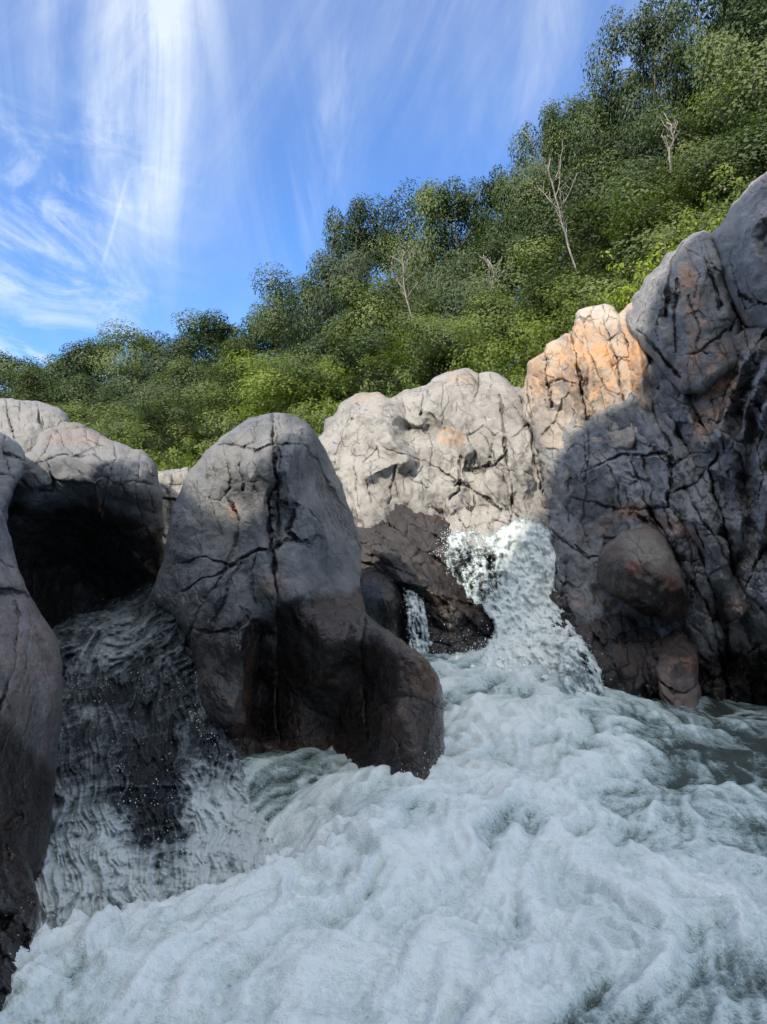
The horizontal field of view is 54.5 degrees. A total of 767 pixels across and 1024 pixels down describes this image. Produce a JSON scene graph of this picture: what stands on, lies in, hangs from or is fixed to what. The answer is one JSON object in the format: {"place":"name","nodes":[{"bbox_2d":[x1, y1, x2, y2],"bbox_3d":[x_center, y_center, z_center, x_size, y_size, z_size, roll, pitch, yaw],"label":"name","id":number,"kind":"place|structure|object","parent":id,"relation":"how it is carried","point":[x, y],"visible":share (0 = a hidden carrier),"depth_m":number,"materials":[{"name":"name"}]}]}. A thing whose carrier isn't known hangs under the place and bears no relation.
{"place":"outdoors","nodes":[
{"label":"outdoors","id":0,"kind":"place"},
{"bbox_2d":[35,581,282,933],"bbox_3d":[-1.285,1.252,4.371,1.484,1.537,3.875,1,-2,-19],"label":"chute","id":1,"kind":"object","parent":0,"point":[156,651],"visible":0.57,"depth_m":3.85,"materials":[{"name":"liquid"}]},
{"bbox_2d":[0,0,738,448],"label":"sky","id":2,"kind":"structure","parent":0,"point":[154,154],"materials":[{"name":"blue"}]},
{"bbox_2d":[0,646,766,1023],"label":"river pool","id":3,"kind":"structure","parent":0,"point":[702,788],"depth_m":2.64,"materials":[{"name":"white liquid"}]},
{"bbox_2d":[0,836,39,1010],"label":"rock","id":4,"kind":"object","parent":3,"relation":"in","point":[18,923],"visible":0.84,"depth_m":2.27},
{"bbox_2d":[360,570,404,640],"bbox_3d":[-0.045,0.942,6.908,0.426,0.820,1.180,0,-2,-11],"label":"rock","id":5,"kind":"object","parent":3,"relation":"in","point":[382,596],"visible":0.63,"depth_m":6.53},
{"bbox_2d":[10,504,759,1023],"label":"spray","id":6,"kind":"object","parent":3,"relation":"on","point":[354,806],"visible":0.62,"depth_m":3.11,"materials":[{"name":"white"}]},
{"bbox_2d":[575,613,662,699],"bbox_3d":[1.984,1.302,6.143,0.802,0.898,1.173,0,-2,0],"label":"rock ledge","id":7,"kind":"object","parent":3,"relation":"in","point":[626,651],"visible":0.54,"depth_m":5.79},
{"bbox_2d":[655,628,701,707],"bbox_3d":[2.350,1.276,5.945,0.343,0.650,1.042,-1,-2,22],"label":"rock","id":8,"kind":"object","parent":3,"relation":"in","point":[677,668],"visible":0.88,"depth_m":5.57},
{"bbox_2d":[444,516,592,682],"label":"waterfall","id":9,"kind":"structure","parent":0,"point":[525,613],"depth_m":6.65,"materials":[{"name":"liquid"}]},
{"bbox_2d":[557,634,604,695],"bbox_3d":[1.499,1.212,5.631,0.342,0.486,0.791,-1,-2,20],"label":"splash sheet","id":10,"kind":"object","parent":9,"relation":"on","point":[569,687],"visible":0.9,"depth_m":5.50,"materials":[{"name":"liquid"}]},
{"bbox_3d":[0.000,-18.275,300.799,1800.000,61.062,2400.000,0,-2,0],"label":"ground","id":11,"kind":"structure","parent":0,"visible":0},
{"bbox_2d":[0,432,25,553],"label":"rock","id":12,"kind":"object","parent":11,"relation":"on","point":[12,459],"visible":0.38,"depth_m":4.85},
{"bbox_2d":[6,368,48,402],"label":"cedar tree","id":13,"kind":"object","parent":11,"relation":"on","point":[27,378],"visible":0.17,"depth_m":43.41,"materials":[{"name":"green plant"}]},
{"bbox_2d":[0,508,62,880],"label":"boulder","id":14,"kind":"object","parent":11,"relation":"on","point":[31,691],"visible":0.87,"depth_m":3.08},
{"bbox_2d":[0,398,70,452],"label":"boulder","id":15,"kind":"object","parent":11,"relation":"on","point":[24,424],"visible":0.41,"depth_m":9.22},
{"bbox_2d":[0,350,99,406],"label":"broadleaf tree","id":16,"kind":"object","parent":11,"relation":"on","point":[8,358],"visible":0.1,"depth_m":59.36,"materials":[{"name":"green plant"}]},
{"bbox_2d":[0,353,113,405],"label":"broadleaf tree","id":17,"kind":"object","parent":11,"relation":"on","point":[5,369],"visible":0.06,"depth_m":56.71,"materials":[{"name":"green plant"}]},
{"bbox_2d":[7,337,146,412],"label":"broadleaf tree","id":18,"kind":"object","parent":11,"relation":"on","point":[79,364],"visible":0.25,"depth_m":56.89,"materials":[{"name":"green plant"}]},
{"bbox_2d":[0,366,161,444],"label":"broadleaf tree","id":19,"kind":"object","parent":11,"relation":"on","point":[84,389],"visible":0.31,"depth_m":43.21,"materials":[{"name":"green plant"}]},
{"bbox_2d":[7,427,164,628],"bbox_3d":[-2.921,0.299,6.767,1.688,2.238,3.291,1,-2,-25],"label":"boulder","id":20,"kind":"object","parent":11,"relation":"on","point":[85,525],"visible":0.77,"depth_m":5.94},
{"bbox_2d":[57,421,106,437],"bbox_3d":[-2.989,-0.681,7.314,0.621,0.448,1.291,1,-2,-22],"label":"rock","id":21,"kind":"object","parent":20,"relation":"on","point":[71,426],"visible":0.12,"depth_m":6.98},
{"bbox_2d":[158,467,188,559],"bbox_3d":[-2.128,0.116,7.496,0.482,1.182,1.688,1,-2,-18],"label":"rock","id":22,"kind":"object","parent":20,"relation":"on","point":[171,481],"visible":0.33,"depth_m":7.19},
{"bbox_2d":[71,414,109,432],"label":"shrub","id":23,"kind":"object","parent":11,"relation":"on","point":[96,427],"visible":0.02,"depth_m":12.53,"materials":[{"name":"green plant"}]},
{"bbox_2d":[45,401,151,450],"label":"broadleaf tree","id":24,"kind":"object","parent":11,"relation":"on","point":[70,411],"visible":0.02,"depth_m":25.10,"materials":[{"name":"green plant"}]},
{"bbox_2d":[68,401,182,465],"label":"broadleaf tree","id":25,"kind":"object","parent":11,"relation":"on","point":[125,415],"visible":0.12,"depth_m":24.08,"materials":[{"name":"green plant"}]},
{"bbox_2d":[85,318,173,440],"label":"broadleaf tree","id":26,"kind":"object","parent":11,"relation":"on","point":[143,346],"visible":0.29,"depth_m":52.50,"materials":[{"name":"green plant"}]},
{"bbox_2d":[112,418,156,461],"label":"shrub","id":27,"kind":"object","parent":11,"relation":"on","point":[128,442],"visible":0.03,"depth_m":17.19,"materials":[{"name":"green plant"}]},
{"bbox_2d":[93,378,188,450],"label":"tree","id":28,"kind":"object","parent":11,"relation":"on","point":[113,399],"visible":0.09,"depth_m":42.17,"materials":[{"name":"green plant"}]},
{"bbox_2d":[103,428,196,470],"bbox_3d":[-4.690,-0.131,14.781,1.977,3.159,1.794,0,-2,14],"label":"shrub","id":29,"kind":"object","parent":11,"relation":"on","point":[155,457],"visible":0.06,"depth_m":15.00,"materials":[{"name":"green plant"}]},
{"bbox_2d":[87,395,219,467],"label":"broadleaf tree","id":30,"kind":"object","parent":11,"relation":"on","point":[162,409],"visible":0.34,"depth_m":23.06,"materials":[{"name":"green plant"}]},
{"bbox_2d":[109,354,223,451],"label":"broadleaf tree","id":31,"kind":"object","parent":11,"relation":"on","point":[182,371],"visible":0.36,"depth_m":40.15,"materials":[{"name":"green plant"}]},
{"bbox_2d":[92,329,268,446],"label":"broadleaf tree","id":32,"kind":"object","parent":11,"relation":"on","point":[176,350],"visible":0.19,"depth_m":52.07,"materials":[{"name":"green plant"}]},
{"bbox_2d":[156,435,209,470],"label":"shrub","id":33,"kind":"object","parent":11,"relation":"on","point":[188,458],"visible":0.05,"depth_m":14.69,"materials":[{"name":"green plant"}]},
{"bbox_2d":[180,402,242,460],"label":"bush","id":34,"kind":"object","parent":11,"relation":"on","point":[218,407],"visible":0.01,"depth_m":24.53,"materials":[{"name":"green plant"}]},
{"bbox_2d":[171,308,267,429],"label":"broadleaf tree","id":35,"kind":"object","parent":11,"relation":"on","point":[214,333],"visible":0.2,"depth_m":48.56,"materials":[{"name":"green plant"}]},
{"bbox_2d":[182,339,257,439],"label":"broadleaf tree","id":36,"kind":"object","parent":11,"relation":"on","point":[228,349],"visible":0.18,"depth_m":37.43,"materials":[{"name":"green plant"}]},
{"bbox_2d":[149,379,320,467],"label":"broadleaf tree","id":37,"kind":"object","parent":11,"relation":"on","point":[213,427],"visible":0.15,"depth_m":22.17,"materials":[{"name":"green plant"}]},
{"bbox_2d":[182,349,300,437],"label":"broadleaf tree","id":38,"kind":"object","parent":11,"relation":"on","point":[245,366],"visible":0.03,"depth_m":36.24,"materials":[{"name":"green plant"}]},
{"bbox_2d":[211,305,314,376],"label":"broadleaf tree","id":39,"kind":"object","parent":11,"relation":"on","point":[254,343],"visible":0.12,"depth_m":47.78,"materials":[{"name":"green plant"}]},
{"bbox_2d":[218,348,358,431],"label":"young tree","id":40,"kind":"object","parent":11,"relation":"on","point":[283,389],"visible":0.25,"depth_m":19.89,"materials":[{"name":"green plant"}]},
{"bbox_2d":[240,396,336,436],"bbox_3d":[-1.768,-0.668,14.178,2.109,2.989,1.914,-1,-2,36],"label":"shrub","id":41,"kind":"object","parent":11,"relation":"on","point":[302,412],"visible":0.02,"depth_m":13.99,"materials":[{"name":"green plant"}]},
{"bbox_2d":[153,412,444,779],"bbox_3d":[-0.617,0.736,4.995,1.693,3.032,3.148,1,-2,-22],"label":"boulder","id":42,"kind":"object","parent":11,"relation":"on","point":[292,644],"visible":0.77,"depth_m":4.52,"materials":[{"name":"stone"}]},
{"bbox_2d":[288,402,323,435],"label":"shrub","id":43,"kind":"object","parent":11,"relation":"on","point":[307,419],"visible":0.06,"depth_m":13.53,"materials":[{"name":"green plant"}]},
{"bbox_2d":[227,262,406,410],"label":"broadleaf tree","id":44,"kind":"object","parent":11,"relation":"on","point":[277,298],"visible":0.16,"depth_m":42.32,"materials":[{"name":"green plant"}]},
{"bbox_2d":[288,309,381,413],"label":"broadleaf tree","id":45,"kind":"object","parent":11,"relation":"on","point":[319,345],"visible":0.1,"depth_m":34.37,"materials":[{"name":"green plant"}]},
{"bbox_2d":[282,356,390,430],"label":"young tree","id":46,"kind":"object","parent":11,"relation":"on","point":[335,368],"visible":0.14,"depth_m":19.90,"materials":[{"name":"green plant"}]},
{"bbox_2d":[310,378,373,433],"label":"shrub","id":47,"kind":"object","parent":11,"relation":"on","point":[328,404],"visible":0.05,"depth_m":13.61,"materials":[{"name":"green plant"}]},
{"bbox_2d":[249,326,436,429],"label":"broadleaf tree","id":48,"kind":"object","parent":11,"relation":"on","point":[371,342],"visible":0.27,"depth_m":19.74,"materials":[{"name":"green plant"}]},
{"bbox_2d":[276,177,431,349],"bbox_3d":[-1.187,-8.159,39.589,7.644,19.414,7.088,2,-3,-40],"label":"broadleaf tree","id":49,"kind":"object","parent":11,"relation":"on","point":[360,269],"visible":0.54,"depth_m":38.80,"materials":[{"name":"green plant"}]},
{"bbox_2d":[273,262,442,400],"bbox_3d":[-0.069,-4.591,32.840,8.448,11.175,8.611,2,-2,-38],"label":"broadleaf tree","id":50,"kind":"object","parent":11,"relation":"on","point":[368,303],"visible":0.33,"depth_m":31.33,"materials":[{"name":"green plant"}]},
{"bbox_2d":[310,215,425,385],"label":"broadleaf tree","id":51,"kind":"object","parent":11,"relation":"on","point":[372,243],"visible":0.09,"depth_m":40.37,"materials":[{"name":"green plant"}]},
{"bbox_2d":[337,279,438,391],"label":"tree","id":52,"kind":"object","parent":11,"relation":"on","point":[413,300],"visible":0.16,"depth_m":30.00,"materials":[{"name":"green plant"}]},
{"bbox_2d":[386,366,419,397],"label":"shrub","id":53,"kind":"object","parent":11,"relation":"on","point":[406,384],"visible":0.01,"depth_m":12.67,"materials":[{"name":"green plant"}]},
{"bbox_2d":[391,224,419,320],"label":"dead tree","id":54,"kind":"object","parent":11,"relation":"on","point":[403,264],"visible":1,"depth_m":25.09,"materials":[{"name":"wood"}]},
{"bbox_2d":[361,176,457,380],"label":"birch tree","id":55,"kind":"object","parent":11,"relation":"on","point":[422,259],"visible":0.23,"depth_m":35.64,"materials":[{"name":"green plant"}]},
{"bbox_2d":[395,353,457,393],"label":"bush","id":56,"kind":"object","parent":11,"relation":"on","point":[431,369],"visible":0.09,"depth_m":19.18,"materials":[{"name":"green plant"}]},
{"bbox_2d":[343,286,512,395],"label":"broadleaf tree","id":57,"kind":"object","parent":11,"relation":"on","point":[409,367],"visible":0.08,"depth_m":29.39,"materials":[{"name":"green plant"}]},
{"bbox_2d":[318,368,551,557],"bbox_3d":[0.606,-0.718,9.059,2.980,2.604,3.808,0,-2,0],"label":"rock ledge","id":58,"kind":"object","parent":11,"relation":"on","point":[454,443],"visible":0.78,"depth_m":7.93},
{"bbox_2d":[360,311,525,394],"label":"young tree","id":59,"kind":"object","parent":11,"relation":"on","point":[401,350],"visible":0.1,"depth_m":19.14,"materials":[{"name":"green plant"}]},
{"bbox_2d":[386,225,525,350],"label":"broadleaf tree","id":60,"kind":"object","parent":11,"relation":"on","point":[460,240],"visible":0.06,"depth_m":37.69,"materials":[{"name":"green plant"}]},
{"bbox_2d":[414,175,501,360],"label":"broadleaf tree","id":61,"kind":"object","parent":11,"relation":"on","point":[457,209],"visible":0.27,"depth_m":35.84,"materials":[{"name":"green plant"}]},
{"bbox_2d":[356,504,577,655],"bbox_3d":[0.718,0.681,7.531,2.666,1.989,3.278,0,-2,0],"label":"rock slab","id":62,"kind":"object","parent":11,"relation":"on","point":[399,545],"visible":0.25,"depth_m":6.83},
{"bbox_2d":[404,590,432,653],"bbox_3d":[0.311,0.986,6.466,0.289,0.622,0.497,0,-2,-6],"label":"side trickle","id":63,"kind":"object","parent":62,"relation":"on","point":[423,630],"visible":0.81,"depth_m":6.39,"materials":[{"name":"liquid"}]},
{"bbox_2d":[390,288,553,383],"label":"broadleaf tree","id":64,"kind":"object","parent":11,"relation":"on","point":[493,306],"visible":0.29,"depth_m":17.71,"materials":[{"name":"green plant"}]},
{"bbox_2d":[454,344,518,384],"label":"shrub","id":65,"kind":"object","parent":11,"relation":"on","point":[488,358],"visible":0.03,"depth_m":11.89,"materials":[{"name":"green plant"}]},
{"bbox_2d":[448,164,527,305],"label":"broadleaf tree","id":66,"kind":"object","parent":11,"relation":"on","point":[484,190],"visible":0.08,"depth_m":35.63,"materials":[{"name":"green plant"}]},
{"bbox_2d":[477,248,506,293],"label":"dead tree","id":67,"kind":"object","parent":11,"relation":"on","point":[492,270],"visible":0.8,"depth_m":23.85,"materials":[{"name":"wood"}]},
{"bbox_2d":[411,214,582,366],"bbox_3d":[4.491,-5.877,29.547,6.386,11.222,5.921,1,-2,-16],"label":"broadleaf tree","id":68,"kind":"object","parent":11,"relation":"on","point":[495,250],"visible":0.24,"depth_m":28.89,"materials":[{"name":"green plant"}]},
{"bbox_2d":[488,359,529,387],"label":"shrub","id":69,"kind":"object","parent":11,"relation":"on","point":[514,383],"visible":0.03,"depth_m":11.26,"materials":[{"name":"green plant"}]},
{"bbox_2d":[443,275,590,384],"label":"young tree","id":70,"kind":"object","parent":11,"relation":"on","point":[499,353],"visible":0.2,"depth_m":16.41,"materials":[{"name":"green plant"}]},
{"bbox_2d":[457,233,581,371],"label":"broadleaf tree","id":71,"kind":"object","parent":11,"relation":"on","point":[543,257],"visible":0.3,"depth_m":24.62,"materials":[{"name":"green plant"}]},
{"bbox_2d":[493,307,575,379],"bbox_3d":[2.588,-2.238,12.118,1.714,2.138,1.555,-1,-2,16],"label":"shrub","id":72,"kind":"object","parent":11,"relation":"on","point":[536,351],"visible":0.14,"depth_m":11.94,"materials":[{"name":"green plant"}]},
{"bbox_2d":[506,274,571,374],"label":"broadleaf tree","id":73,"kind":"object","parent":11,"relation":"on","point":[532,301],"visible":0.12,"depth_m":17.27,"materials":[{"name":"green plant"}]},
{"bbox_2d":[465,158,618,296],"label":"broadleaf tree","id":74,"kind":"object","parent":11,"relation":"on","point":[553,171],"visible":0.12,"depth_m":30.74,"materials":[{"name":"green plant"}]},
{"bbox_2d":[474,64,628,296],"bbox_3d":[7.633,-10.380,33.382,6.552,18.002,6.075,0,-2,-8],"label":"broadleaf tree","id":75,"kind":"object","parent":11,"relation":"on","point":[544,124],"visible":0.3,"depth_m":32.78,"materials":[{"name":"green plant"}]},
{"bbox_2d":[521,126,583,267],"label":"dead tree","id":76,"kind":"object","parent":11,"relation":"on","point":[563,227],"visible":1,"depth_m":22.07,"materials":[{"name":"wood"}]},
{"bbox_2d":[522,284,615,358],"bbox_3d":[3.081,-2.701,12.082,1.582,1.974,1.436,0,-2,4],"label":"shrub","id":77,"kind":"object","parent":11,"relation":"on","point":[570,308],"visible":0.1,"depth_m":11.88,"materials":[{"name":"green plant"}]},
{"bbox_2d":[506,198,634,372],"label":"broadleaf tree","id":78,"kind":"object","parent":11,"relation":"on","point":[581,242],"visible":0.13,"depth_m":24.59,"materials":[{"name":"green plant"}]},
{"bbox_2d":[522,87,629,300],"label":"broadleaf tree","id":79,"kind":"object","parent":11,"relation":"on","point":[576,127],"visible":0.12,"depth_m":32.07,"materials":[{"name":"green plant"}]},
{"bbox_2d":[492,140,677,289],"bbox_3d":[8.536,-7.739,27.329,7.448,11.174,7.591,-1,-2,37],"label":"broadleaf tree","id":80,"kind":"object","parent":11,"relation":"on","point":[552,229],"visible":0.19,"depth_m":26.25,"materials":[{"name":"green plant"}]},
{"bbox_2d":[561,245,636,327],"bbox_3d":[5.189,-3.556,17.357,3.952,5.135,4.059,0,-2,-4],"label":"bush","id":81,"kind":"object","parent":11,"relation":"on","point":[597,262],"visible":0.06,"depth_m":17.06,"materials":[{"name":"green plant"}]},
{"bbox_2d":[574,268,650,356],"bbox_3d":[3.531,-2.514,11.090,1.436,1.974,1.582,0,-2,11],"label":"shrub","id":82,"kind":"object","parent":11,"relation":"on","point":[599,299],"visible":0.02,"depth_m":10.74,"materials":[{"name":"green plant"}]},
{"bbox_2d":[568,51,669,196],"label":"broadleaf tree","id":83,"kind":"object","parent":11,"relation":"on","point":[661,87],"visible":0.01,"depth_m":30.75,"materials":[{"name":"green plant"}]},
{"bbox_2d":[528,211,715,329],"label":"broadleaf tree","id":84,"kind":"object","parent":11,"relation":"on","point":[646,250],"visible":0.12,"depth_m":15.73,"materials":[{"name":"green plant"}]},
{"bbox_2d":[555,0,699,255],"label":"broadleaf tree","id":85,"kind":"object","parent":11,"relation":"on","point":[631,83],"visible":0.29,"depth_m":29.74,"materials":[{"name":"green plant"}]},
{"bbox_2d":[600,250,656,312],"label":"shrub","id":86,"kind":"object","parent":11,"relation":"on","point":[627,292],"visible":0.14,"depth_m":9.89,"materials":[{"name":"green plant"}]},
{"bbox_2d":[548,100,711,276],"bbox_3d":[9.592,-8.699,26.030,6.737,11.962,6.247,1,-2,-26],"label":"broadleaf tree","id":87,"kind":"object","parent":11,"relation":"on","point":[632,149],"visible":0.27,"depth_m":25.98,"materials":[{"name":"green plant"}]},
{"bbox_2d":[529,326,766,706],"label":"rock wall","id":88,"kind":"structure","parent":11,"relation":"on","point":[685,475],"depth_m":6.18,"materials":[{"name":"stone"}]},
{"bbox_2d":[518,302,651,451],"bbox_3d":[2.219,-1.452,8.007,1.427,1.869,2.694,0,-2,0],"label":"rock slab","id":89,"kind":"object","parent":88,"relation":"on","point":[594,360],"visible":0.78,"depth_m":7.46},
{"bbox_2d":[596,526,689,622],"bbox_3d":[2.189,0.496,6.189,0.818,0.813,1.135,0,-2,0],"label":"boulder","id":90,"kind":"object","parent":88,"relation":"on","point":[639,570],"visible":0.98,"depth_m":5.79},
{"bbox_2d":[625,230,743,394],"bbox_3d":[2.926,-1.957,7.271,1.086,1.924,2.081,-1,-2,21],"label":"rock slab","id":91,"kind":"object","parent":88,"relation":"on","point":[683,323],"visible":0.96,"depth_m":6.51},
{"bbox_2d":[711,172,766,327],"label":"boulder","id":92,"kind":"object","parent":88,"relation":"on","point":[739,235],"visible":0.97,"depth_m":6.19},
{"bbox_2d":[615,217,723,286],"bbox_3d":[3.610,-2.902,9.139,1.126,1.314,1.133,1,-2,-21],"label":"shrub","id":93,"kind":"object","parent":11,"relation":"on","point":[650,259],"visible":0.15,"depth_m":9.23,"materials":[{"name":"green plant"}]},
{"bbox_2d":[660,112,679,172],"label":"dead tree","id":94,"kind":"object","parent":11,"relation":"on","point":[670,147],"visible":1,"depth_m":21.92,"materials":[{"name":"wood"}]},
{"bbox_2d":[576,152,764,285],"bbox_3d":[7.048,-4.643,15.488,6.179,5.576,6.062,1,-2,-19],"label":"broadleaf tree","id":95,"kind":"object","parent":11,"relation":"on","point":[638,190],"visible":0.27,"depth_m":15.28,"materials":[{"name":"green plant"}]},
{"bbox_2d":[605,178,743,327],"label":"young tree","id":96,"kind":"object","parent":11,"relation":"on","point":[629,230],"visible":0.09,"depth_m":15.82,"materials":[{"name":"green plant"}]},
{"bbox_2d":[631,6,719,157],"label":"birch tree","id":97,"kind":"object","parent":11,"relation":"on","point":[666,96],"visible":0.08,"depth_m":29.49,"materials":[{"name":"green plant"}]},
{"bbox_2d":[607,90,753,282],"bbox_3d":[10.677,-8.427,23.682,7.779,10.725,5.713,-1,-2,32],"label":"broadleaf tree","id":98,"kind":"object","parent":11,"relation":"on","point":[661,127],"visible":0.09,"depth_m":23.22,"materials":[{"name":"green plant"}]},
{"bbox_2d":[623,140,766,328],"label":"broadleaf tree","id":99,"kind":"object","parent":11,"relation":"on","point":[704,163],"visible":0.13,"depth_m":14.64,"materials":[{"name":"green plant"}]},
{"bbox_2d":[627,108,766,238],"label":"broadleaf tree","id":100,"kind":"object","parent":11,"relation":"on","point":[754,136],"visible":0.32,"depth_m":14.96,"materials":[{"name":"green plant"}]},
{"bbox_2d":[642,31,766,257],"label":"broadleaf tree","id":101,"kind":"object","parent":11,"relation":"on","point":[743,88],"visible":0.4,"depth_m":19.89,"materials":[{"name":"green plant"}]},
{"bbox_2d":[645,0,766,128],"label":"broadleaf tree","id":102,"kind":"object","parent":11,"relation":"on","point":[680,83],"visible":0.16,"depth_m":28.40,"materials":[{"name":"green plant"}]},
{"bbox_2d":[652,0,766,134],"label":"broadleaf tree","id":103,"kind":"object","parent":11,"relation":"on","point":[712,4],"visible":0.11,"depth_m":26.01,"materials":[{"name":"green plant"}]},
{"bbox_2d":[677,163,750,237],"bbox_3d":[4.803,-3.446,9.935,1.714,2.138,1.555,1,-2,-27],"label":"shrub","id":104,"kind":"object","parent":11,"relation":"on","point":[713,225],"visible":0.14,"depth_m":9.93,"materials":[{"name":"green plant"}]},
{"bbox_2d":[679,1,764,142],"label":"broadleaf tree","id":105,"kind":"object","parent":11,"relation":"on","point":[700,51],"visible":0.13,"depth_m":25.84,"materials":[{"name":"green plant"}]},
{"bbox_2d":[679,0,766,173],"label":"broadleaf tree","id":106,"kind":"object","parent":11,"relation":"on","point":[762,20],"visible":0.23,"depth_m":20.64,"materials":[{"name":"green plant"}]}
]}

